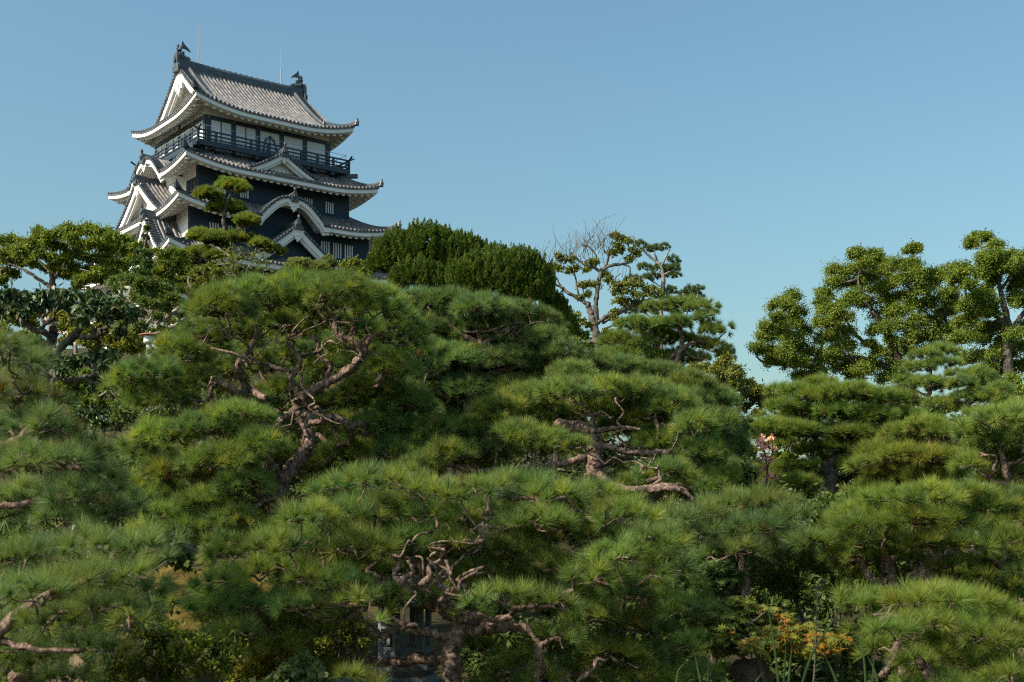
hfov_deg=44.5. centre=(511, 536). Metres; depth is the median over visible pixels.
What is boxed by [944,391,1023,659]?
pine tree
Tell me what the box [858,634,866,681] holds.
grass blade
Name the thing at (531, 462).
shade shrub
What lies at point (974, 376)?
pine tree
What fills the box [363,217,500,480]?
juniper tree
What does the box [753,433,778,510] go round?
young maple
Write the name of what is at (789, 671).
grass blade
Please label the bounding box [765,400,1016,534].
shade shrub
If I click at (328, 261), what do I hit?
podocarpus shrub
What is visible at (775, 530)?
pine tree
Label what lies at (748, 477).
shade shrub
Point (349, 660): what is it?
shade shrub
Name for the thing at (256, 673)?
azalea bush
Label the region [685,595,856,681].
maple tree
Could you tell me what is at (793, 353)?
camphor tree
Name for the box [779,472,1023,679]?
pine tree
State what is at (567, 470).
shade shrub
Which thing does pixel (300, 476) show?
shade shrub
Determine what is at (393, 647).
stone lantern
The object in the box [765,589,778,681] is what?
grass blade
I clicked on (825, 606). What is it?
shade shrub
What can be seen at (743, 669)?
garden rock
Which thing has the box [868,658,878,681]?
grass blade
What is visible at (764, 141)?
sky
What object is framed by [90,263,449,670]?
pine tree
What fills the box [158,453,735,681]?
pine tree
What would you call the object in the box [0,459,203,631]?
shade shrub
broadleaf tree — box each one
[0,218,138,435]
[0,280,142,561]
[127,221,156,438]
[149,244,201,417]
[531,214,665,488]
[683,350,778,544]
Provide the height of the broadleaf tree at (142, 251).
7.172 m
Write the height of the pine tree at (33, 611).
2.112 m
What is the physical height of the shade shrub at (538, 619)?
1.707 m
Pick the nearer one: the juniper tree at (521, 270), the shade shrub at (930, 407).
the shade shrub at (930, 407)
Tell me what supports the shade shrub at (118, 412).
on the ground
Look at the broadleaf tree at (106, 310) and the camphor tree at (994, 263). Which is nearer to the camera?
the broadleaf tree at (106, 310)
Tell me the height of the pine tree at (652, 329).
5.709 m
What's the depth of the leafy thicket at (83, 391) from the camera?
19.30 m
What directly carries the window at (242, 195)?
in the castle keep
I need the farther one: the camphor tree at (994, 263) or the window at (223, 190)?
the window at (223, 190)
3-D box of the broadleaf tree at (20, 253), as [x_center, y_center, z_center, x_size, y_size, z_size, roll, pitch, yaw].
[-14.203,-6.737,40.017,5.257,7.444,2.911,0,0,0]
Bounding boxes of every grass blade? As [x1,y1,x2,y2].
[676,662,685,681]
[694,654,700,681]
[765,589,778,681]
[783,645,785,681]
[788,648,791,681]
[801,598,848,681]
[827,661,837,681]
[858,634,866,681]
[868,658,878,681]
[871,656,873,681]
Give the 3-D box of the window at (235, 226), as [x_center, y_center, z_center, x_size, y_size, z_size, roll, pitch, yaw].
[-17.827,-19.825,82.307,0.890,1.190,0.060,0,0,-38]
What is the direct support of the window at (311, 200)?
in the castle keep
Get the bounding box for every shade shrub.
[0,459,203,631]
[0,568,165,681]
[96,342,337,566]
[114,464,348,561]
[192,384,382,524]
[219,577,360,681]
[346,321,732,506]
[359,553,694,681]
[369,371,707,561]
[460,590,632,666]
[661,453,878,602]
[671,563,935,681]
[751,543,917,675]
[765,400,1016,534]
[874,566,1023,681]
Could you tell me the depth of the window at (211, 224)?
81.16 m
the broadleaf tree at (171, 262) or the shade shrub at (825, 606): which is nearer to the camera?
the shade shrub at (825, 606)
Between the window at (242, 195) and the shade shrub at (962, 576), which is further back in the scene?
the window at (242, 195)
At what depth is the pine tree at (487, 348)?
16.87 m
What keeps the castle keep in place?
on the ground
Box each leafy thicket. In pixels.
[0,308,154,548]
[54,367,127,556]
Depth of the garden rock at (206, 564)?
11.74 m
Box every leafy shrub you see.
[69,403,132,553]
[174,233,283,454]
[572,329,623,438]
[742,444,822,504]
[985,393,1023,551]
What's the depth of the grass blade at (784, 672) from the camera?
7.80 m
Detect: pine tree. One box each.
[0,323,161,535]
[0,508,200,681]
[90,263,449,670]
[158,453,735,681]
[179,174,288,394]
[219,282,600,610]
[385,368,752,629]
[575,347,762,600]
[595,292,737,537]
[620,238,737,501]
[633,479,829,658]
[740,370,929,572]
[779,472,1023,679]
[825,572,1023,681]
[838,410,973,582]
[887,339,967,552]
[941,361,1016,539]
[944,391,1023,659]
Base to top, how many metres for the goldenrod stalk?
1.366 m
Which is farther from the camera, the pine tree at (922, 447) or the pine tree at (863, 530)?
the pine tree at (922, 447)
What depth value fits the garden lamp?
20.44 m
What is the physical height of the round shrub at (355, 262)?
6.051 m
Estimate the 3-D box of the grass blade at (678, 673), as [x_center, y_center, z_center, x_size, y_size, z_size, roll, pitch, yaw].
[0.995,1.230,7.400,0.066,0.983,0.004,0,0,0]
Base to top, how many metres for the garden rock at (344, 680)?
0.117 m
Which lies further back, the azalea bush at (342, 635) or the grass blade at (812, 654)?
the azalea bush at (342, 635)
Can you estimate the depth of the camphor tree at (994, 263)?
42.80 m
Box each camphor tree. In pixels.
[744,238,963,524]
[936,228,1023,482]
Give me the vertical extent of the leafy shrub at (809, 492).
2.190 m
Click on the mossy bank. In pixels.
(181, 615)
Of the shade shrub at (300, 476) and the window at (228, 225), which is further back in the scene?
the window at (228, 225)
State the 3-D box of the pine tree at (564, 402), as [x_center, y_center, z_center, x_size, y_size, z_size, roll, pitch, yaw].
[0.604,-0.265,14.124,4.546,3.381,3.721,0,0,0]
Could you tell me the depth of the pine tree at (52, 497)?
7.58 m
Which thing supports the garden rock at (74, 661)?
on the ground
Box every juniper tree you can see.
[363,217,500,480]
[444,240,555,465]
[535,286,580,480]
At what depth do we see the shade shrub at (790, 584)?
11.11 m
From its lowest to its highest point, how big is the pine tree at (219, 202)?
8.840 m
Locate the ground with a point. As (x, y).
(438, 622)
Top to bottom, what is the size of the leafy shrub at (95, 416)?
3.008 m
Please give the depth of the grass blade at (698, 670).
7.60 m
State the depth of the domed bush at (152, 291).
23.41 m
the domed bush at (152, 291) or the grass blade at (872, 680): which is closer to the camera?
the grass blade at (872, 680)
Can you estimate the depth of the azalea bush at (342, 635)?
10.87 m
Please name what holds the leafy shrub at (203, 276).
on the ground
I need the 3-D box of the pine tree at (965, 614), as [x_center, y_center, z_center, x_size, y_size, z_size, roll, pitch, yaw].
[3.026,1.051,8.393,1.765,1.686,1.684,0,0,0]
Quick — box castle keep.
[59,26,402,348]
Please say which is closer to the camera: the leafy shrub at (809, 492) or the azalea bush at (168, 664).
the azalea bush at (168, 664)
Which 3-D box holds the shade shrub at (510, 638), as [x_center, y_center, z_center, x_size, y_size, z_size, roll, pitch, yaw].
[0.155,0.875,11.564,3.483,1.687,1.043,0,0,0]
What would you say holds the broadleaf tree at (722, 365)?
on the ground
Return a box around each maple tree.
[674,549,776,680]
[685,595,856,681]
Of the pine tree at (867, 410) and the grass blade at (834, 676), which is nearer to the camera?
the grass blade at (834, 676)
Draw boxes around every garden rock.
[7,670,28,681]
[66,653,93,681]
[168,541,195,565]
[195,546,216,567]
[330,676,356,681]
[730,657,773,681]
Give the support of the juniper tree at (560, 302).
on the ground
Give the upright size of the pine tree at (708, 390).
3.883 m
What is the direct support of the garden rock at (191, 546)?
on the mossy bank
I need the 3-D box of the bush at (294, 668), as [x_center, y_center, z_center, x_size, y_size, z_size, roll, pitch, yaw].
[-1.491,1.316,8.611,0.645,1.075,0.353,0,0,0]
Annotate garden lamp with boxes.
[139,331,158,465]
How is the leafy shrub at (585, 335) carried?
on the ground
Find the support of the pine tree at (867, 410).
on the ground
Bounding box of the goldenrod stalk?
[805,584,828,681]
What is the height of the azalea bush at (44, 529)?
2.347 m
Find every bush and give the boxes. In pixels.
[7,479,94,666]
[68,604,252,681]
[103,270,189,408]
[219,640,345,681]
[249,649,341,681]
[303,602,377,674]
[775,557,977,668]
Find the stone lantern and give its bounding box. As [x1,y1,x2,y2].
[368,572,439,681]
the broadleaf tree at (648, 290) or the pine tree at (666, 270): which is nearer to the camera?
the broadleaf tree at (648, 290)
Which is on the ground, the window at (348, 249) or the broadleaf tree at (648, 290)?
the broadleaf tree at (648, 290)
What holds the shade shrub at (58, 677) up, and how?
on the ground
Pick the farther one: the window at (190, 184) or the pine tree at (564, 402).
the window at (190, 184)
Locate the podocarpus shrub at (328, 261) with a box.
[276,253,337,419]
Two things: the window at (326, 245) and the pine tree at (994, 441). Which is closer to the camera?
the pine tree at (994, 441)
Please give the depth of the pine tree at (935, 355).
26.84 m
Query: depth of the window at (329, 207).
87.61 m
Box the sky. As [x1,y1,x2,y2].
[0,0,1023,531]
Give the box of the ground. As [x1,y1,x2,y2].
[0,348,1013,681]
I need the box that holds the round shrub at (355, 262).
[337,254,373,408]
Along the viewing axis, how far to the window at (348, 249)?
87.31 m
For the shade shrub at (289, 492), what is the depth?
14.46 m
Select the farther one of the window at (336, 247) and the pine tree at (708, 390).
the window at (336, 247)
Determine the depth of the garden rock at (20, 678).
7.36 m
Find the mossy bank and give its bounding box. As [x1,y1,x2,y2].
[30,565,300,659]
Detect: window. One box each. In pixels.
[186,176,196,191]
[208,221,220,230]
[215,179,226,195]
[221,223,233,229]
[234,225,246,244]
[238,191,249,199]
[303,196,313,207]
[319,239,330,253]
[324,200,334,215]
[331,241,342,259]
[343,243,353,260]
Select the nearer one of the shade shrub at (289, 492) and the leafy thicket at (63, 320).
the shade shrub at (289, 492)

